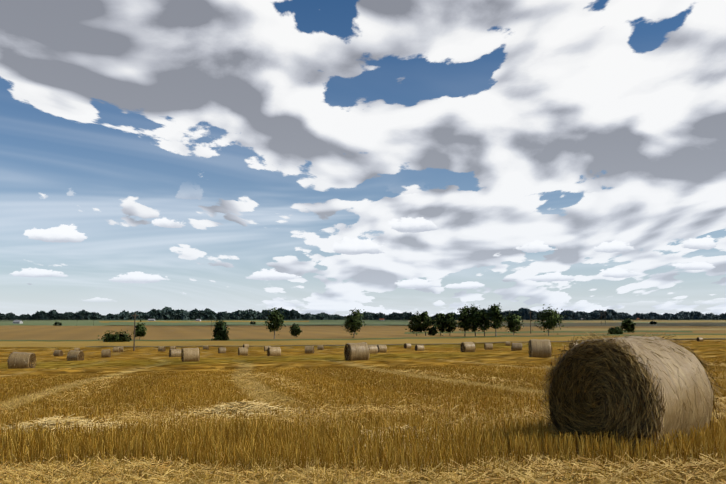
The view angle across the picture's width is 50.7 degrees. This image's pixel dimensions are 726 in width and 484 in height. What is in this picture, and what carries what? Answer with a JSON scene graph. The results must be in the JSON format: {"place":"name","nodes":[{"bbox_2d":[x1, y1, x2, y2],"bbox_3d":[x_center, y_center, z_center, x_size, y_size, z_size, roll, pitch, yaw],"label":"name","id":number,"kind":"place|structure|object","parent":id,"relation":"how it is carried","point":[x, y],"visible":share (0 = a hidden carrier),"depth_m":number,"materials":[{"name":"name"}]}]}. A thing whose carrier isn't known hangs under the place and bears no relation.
{"place":"outdoors","nodes":[
{"label":"outdoors","id":0,"kind":"place"},
{"bbox_2d":[99,321,308,322],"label":"pale field","id":1,"kind":"structure","parent":0,"point":[193,321],"depth_m":1577.15,"materials":[{"name":"beige plant"}]},
{"bbox_2d":[0,306,725,319],"bbox_3d":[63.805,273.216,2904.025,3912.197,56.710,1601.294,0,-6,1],"label":"forest","id":2,"kind":"structure","parent":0,"point":[167,313],"depth_m":2158.35,"materials":[{"name":"green plant"}]},
{"bbox_2d":[0,325,725,483],"bbox_3d":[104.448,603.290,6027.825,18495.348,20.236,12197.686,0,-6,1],"label":"ground","id":3,"kind":"structure","parent":0,"point":[314,397],"depth_m":22.18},
{"bbox_2d":[13,320,22,323],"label":"building","id":4,"kind":"structure","parent":3,"relation":"on","point":[17,321],"depth_m":1139.77,"materials":[{"name":"white"}]},
{"bbox_2d":[7,351,36,368],"bbox_3d":[-24.107,8.482,54.208,1.738,1.522,1.576,3,-4,-2],"label":"bale","id":5,"kind":"object","parent":3,"relation":"on","point":[19,360],"visible":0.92,"depth_m":53.62},
{"bbox_2d":[53,321,61,325],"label":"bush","id":6,"kind":"object","parent":3,"relation":"on","point":[56,323],"visible":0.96,"depth_m":836.73,"materials":[{"name":"green plant"}]},
{"bbox_2d":[53,350,62,355],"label":"bale","id":7,"kind":"object","parent":3,"relation":"on","point":[58,353],"visible":0.92,"depth_m":151.25},
{"bbox_2d":[67,350,83,360],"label":"bale","id":8,"kind":"object","parent":3,"relation":"on","point":[73,355],"visible":0.75,"depth_m":87.62},
{"bbox_2d":[101,349,110,356],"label":"bale","id":9,"kind":"object","parent":3,"relation":"on","point":[106,353],"visible":0.83,"depth_m":126.79},
{"bbox_2d":[98,330,133,341],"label":"hedge","id":10,"kind":"object","parent":3,"relation":"on","point":[120,337],"visible":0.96,"depth_m":295.31,"materials":[{"name":"green plant"}]},
{"bbox_2d":[113,347,120,352],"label":"bale","id":11,"kind":"object","parent":3,"relation":"on","point":[117,349],"visible":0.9,"depth_m":189.07},
{"bbox_2d":[132,313,137,350],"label":"pole","id":12,"kind":"object","parent":3,"relation":"on","point":[134,332],"visible":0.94,"depth_m":202.24,"materials":[{"name":"brown wood"}]},
{"bbox_2d":[133,320,146,339],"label":"tree","id":13,"kind":"object","parent":3,"relation":"on","point":[140,329],"visible":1,"depth_m":323.43,"materials":[{"name":"green plant"}]},
{"bbox_2d":[158,346,165,351],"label":"bale","id":14,"kind":"object","parent":3,"relation":"on","point":[161,349],"visible":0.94,"depth_m":188.87},
{"bbox_2d":[169,349,181,356],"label":"bale","id":15,"kind":"object","parent":3,"relation":"on","point":[175,352],"visible":0.79,"depth_m":106.90},
{"bbox_2d":[181,348,199,361],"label":"bale","id":16,"kind":"object","parent":3,"relation":"on","point":[190,354],"visible":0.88,"depth_m":68.22},
{"bbox_2d":[209,319,229,340],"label":"tree","id":17,"kind":"object","parent":3,"relation":"on","point":[220,331],"visible":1,"depth_m":302.80,"materials":[{"name":"green plant"}]},
{"bbox_2d":[218,347,225,352],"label":"bale","id":18,"kind":"object","parent":3,"relation":"on","point":[221,349],"visible":0.75,"depth_m":150.79},
{"bbox_2d":[238,347,247,355],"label":"bale","id":19,"kind":"object","parent":3,"relation":"on","point":[242,351],"visible":0.98,"depth_m":116.65},
{"bbox_2d":[267,347,280,355],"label":"bale","id":20,"kind":"object","parent":3,"relation":"on","point":[273,351],"visible":0.81,"depth_m":98.89},
{"bbox_2d":[289,323,301,336],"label":"tree","id":21,"kind":"object","parent":3,"relation":"on","point":[295,330],"visible":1,"depth_m":337.13,"materials":[{"name":"green plant"}]},
{"bbox_2d":[305,346,313,352],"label":"bale","id":22,"kind":"object","parent":3,"relation":"on","point":[309,349],"visible":0.79,"depth_m":131.87},
{"bbox_2d":[317,345,323,349],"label":"bale","id":23,"kind":"object","parent":3,"relation":"on","point":[320,347],"visible":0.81,"depth_m":181.34},
{"bbox_2d":[344,342,369,360],"bbox_3d":[-0.454,8.078,55.869,1.717,1.693,1.684,0,-9,-19],"label":"bale","id":24,"kind":"object","parent":3,"relation":"on","point":[355,351],"visible":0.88,"depth_m":55.29},
{"bbox_2d":[0,325,725,339],"bbox_3d":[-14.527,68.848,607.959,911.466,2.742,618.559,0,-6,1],"label":"gold field","id":25,"kind":"structure","parent":3,"relation":"on","point":[92,332],"depth_m":456.88,"materials":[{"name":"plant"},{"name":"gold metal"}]},
{"bbox_2d":[261,307,285,338],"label":"tree","id":26,"kind":"object","parent":25,"relation":"on","point":[275,319],"visible":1,"depth_m":317.45,"materials":[{"name":"green plant"}]},
{"bbox_2d":[342,308,364,337],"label":"tree","id":27,"kind":"object","parent":25,"relation":"on","point":[354,322],"visible":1,"depth_m":329.11,"materials":[{"name":"green plant"}]},
{"bbox_2d":[404,311,422,335],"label":"tree","id":28,"kind":"object","parent":25,"relation":"on","point":[415,327],"visible":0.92,"depth_m":359.17,"materials":[{"name":"green plant"}]},
{"bbox_2d":[456,306,473,335],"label":"tree","id":29,"kind":"object","parent":25,"relation":"on","point":[464,312],"visible":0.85,"depth_m":338.80,"materials":[{"name":"green plant"}]},
{"bbox_2d":[466,304,484,335],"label":"tree","id":30,"kind":"object","parent":25,"relation":"on","point":[474,323],"visible":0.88,"depth_m":337.63,"materials":[{"name":"green plant"}]},
{"bbox_2d":[476,309,492,335],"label":"tree","id":31,"kind":"object","parent":25,"relation":"on","point":[483,315],"visible":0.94,"depth_m":336.10,"materials":[{"name":"green plant"}]},
{"bbox_2d":[486,303,505,335],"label":"tree","id":32,"kind":"object","parent":25,"relation":"on","point":[497,318],"visible":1,"depth_m":334.99,"materials":[{"name":"green plant"}]},
{"bbox_2d":[405,331,692,333],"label":"green field strip","id":33,"kind":"object","parent":25,"relation":"on","point":[547,332],"visible":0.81,"depth_m":425.35,"materials":[{"name":"green plant"}]},
{"bbox_2d":[531,304,568,335],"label":"tree","id":34,"kind":"object","parent":25,"relation":"on","point":[549,318],"visible":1,"depth_m":338.96,"materials":[{"name":"green plant"}]},
{"bbox_2d":[551,326,725,330],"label":"tan field","id":35,"kind":"structure","parent":25,"relation":"on","point":[598,329],"depth_m":533.43,"materials":[{"name":"brown plant"}]},
{"bbox_2d":[0,335,725,347],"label":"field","id":36,"kind":"structure","parent":3,"relation":"on","point":[48,344],"depth_m":278.03,"materials":[{"name":"brown plant"}]},
{"bbox_2d":[0,334,725,340],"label":"green field","id":37,"kind":"structure","parent":36,"relation":"on","point":[382,338],"depth_m":318.98,"materials":[{"name":"green plant"}]},
{"bbox_2d":[88,338,725,346],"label":"field ditch line","id":38,"kind":"object","parent":36,"relation":"on","point":[345,345],"visible":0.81,"depth_m":242.71,"materials":[{"name":"brown soil"}]},
{"bbox_2d":[0,356,725,483],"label":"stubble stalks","id":39,"kind":"object","parent":3,"relation":"on","point":[310,437],"visible":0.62,"depth_m":10.62,"materials":[{"name":"plant"}]},
{"bbox_2d":[0,361,725,483],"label":"loose straw","id":40,"kind":"object","parent":3,"relation":"on","point":[243,406],"visible":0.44,"depth_m":8.19,"materials":[{"name":"yellow plant"}]},
{"bbox_2d":[0,340,725,379],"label":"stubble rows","id":41,"kind":"object","parent":3,"relation":"on","point":[138,360],"visible":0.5,"depth_m":67.98,"materials":[{"name":"plant"}]},
{"bbox_2d":[368,345,378,353],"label":"bale","id":42,"kind":"object","parent":3,"relation":"on","point":[373,349],"visible":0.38,"depth_m":108.01},
{"bbox_2d":[377,345,386,352],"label":"bale","id":43,"kind":"object","parent":3,"relation":"on","point":[382,348],"visible":0.69,"depth_m":125.07},
{"bbox_2d":[404,343,410,348],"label":"bale","id":44,"kind":"object","parent":3,"relation":"on","point":[407,345],"visible":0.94,"depth_m":190.34},
{"bbox_2d":[415,345,423,350],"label":"bale","id":45,"kind":"object","parent":3,"relation":"on","point":[419,347],"visible":0.88,"depth_m":147.26},
{"bbox_2d":[416,311,433,335],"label":"tree","id":46,"kind":"object","parent":3,"relation":"on","point":[426,319],"visible":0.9,"depth_m":358.31,"materials":[{"name":"green plant"}]},
{"bbox_2d":[427,326,437,335],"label":"bush","id":47,"kind":"object","parent":3,"relation":"on","point":[432,331],"visible":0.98,"depth_m":356.53,"materials":[{"name":"green plant"}]},
{"bbox_2d":[431,312,446,335],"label":"tree","id":48,"kind":"object","parent":3,"relation":"on","point":[439,324],"visible":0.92,"depth_m":356.08,"materials":[{"name":"green plant"}]},
{"bbox_2d":[443,313,457,335],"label":"tree","id":49,"kind":"object","parent":3,"relation":"on","point":[450,322],"visible":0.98,"depth_m":354.82,"materials":[{"name":"green plant"}]},
{"bbox_2d":[460,342,475,351],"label":"bale","id":50,"kind":"object","parent":3,"relation":"on","point":[467,346],"visible":0.92,"depth_m":100.47},
{"bbox_2d":[484,343,492,349],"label":"bale","id":51,"kind":"object","parent":3,"relation":"on","point":[488,346],"visible":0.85,"depth_m":146.94},
{"bbox_2d":[502,312,523,334],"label":"tree","id":52,"kind":"object","parent":3,"relation":"on","point":[513,321],"visible":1,"depth_m":359.12,"materials":[{"name":"green plant"}]},
{"bbox_2d":[511,343,521,350],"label":"bale","id":53,"kind":"object","parent":3,"relation":"on","point":[516,346],"visible":0.81,"depth_m":114.24},
{"bbox_2d":[528,339,552,357],"bbox_3d":[12.184,7.427,52.730,1.647,1.534,1.597,-1,-5,7],"label":"bale","id":54,"kind":"object","parent":3,"relation":"on","point":[537,348],"visible":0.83,"depth_m":52.12},
{"bbox_2d":[607,326,624,333],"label":"bush","id":55,"kind":"object","parent":3,"relation":"on","point":[616,330],"visible":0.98,"depth_m":358.09,"materials":[{"name":"green plant"}]},
{"bbox_2d":[619,318,635,332],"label":"bush","id":56,"kind":"object","parent":3,"relation":"on","point":[627,325],"visible":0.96,"depth_m":391.42,"materials":[{"name":"green plant"}]},
{"bbox_2d":[538,330,723,457],"bbox_3d":[3.367,1.946,9.640,1.770,1.680,1.732,5,-8,-42],"label":"bale","id":57,"kind":"object","parent":3,"relation":"on","point":[630,386],"visible":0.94,"depth_m":9.15},
{"bbox_2d":[0,320,725,325],"bbox_3d":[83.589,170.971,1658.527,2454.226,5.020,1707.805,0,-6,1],"label":"green field","id":58,"kind":"structure","parent":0,"point":[98,323],"depth_m":1335.30,"materials":[{"name":"green plant"}]},
{"bbox_2d":[0,0,725,316],"label":"sky","id":59,"kind":"structure","parent":0,"point":[386,157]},
{"bbox_2d":[408,320,725,322],"bbox_3d":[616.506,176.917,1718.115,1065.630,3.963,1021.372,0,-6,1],"label":"pale field","id":60,"kind":"structure","parent":0,"point":[616,321],"depth_m":1568.69,"materials":[{"name":"beige plant"}]},
{"bbox_2d":[456,322,725,326],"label":"olive field","id":61,"kind":"structure","parent":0,"point":[646,324],"depth_m":981.18,"materials":[{"name":"green plant"}]}
]}

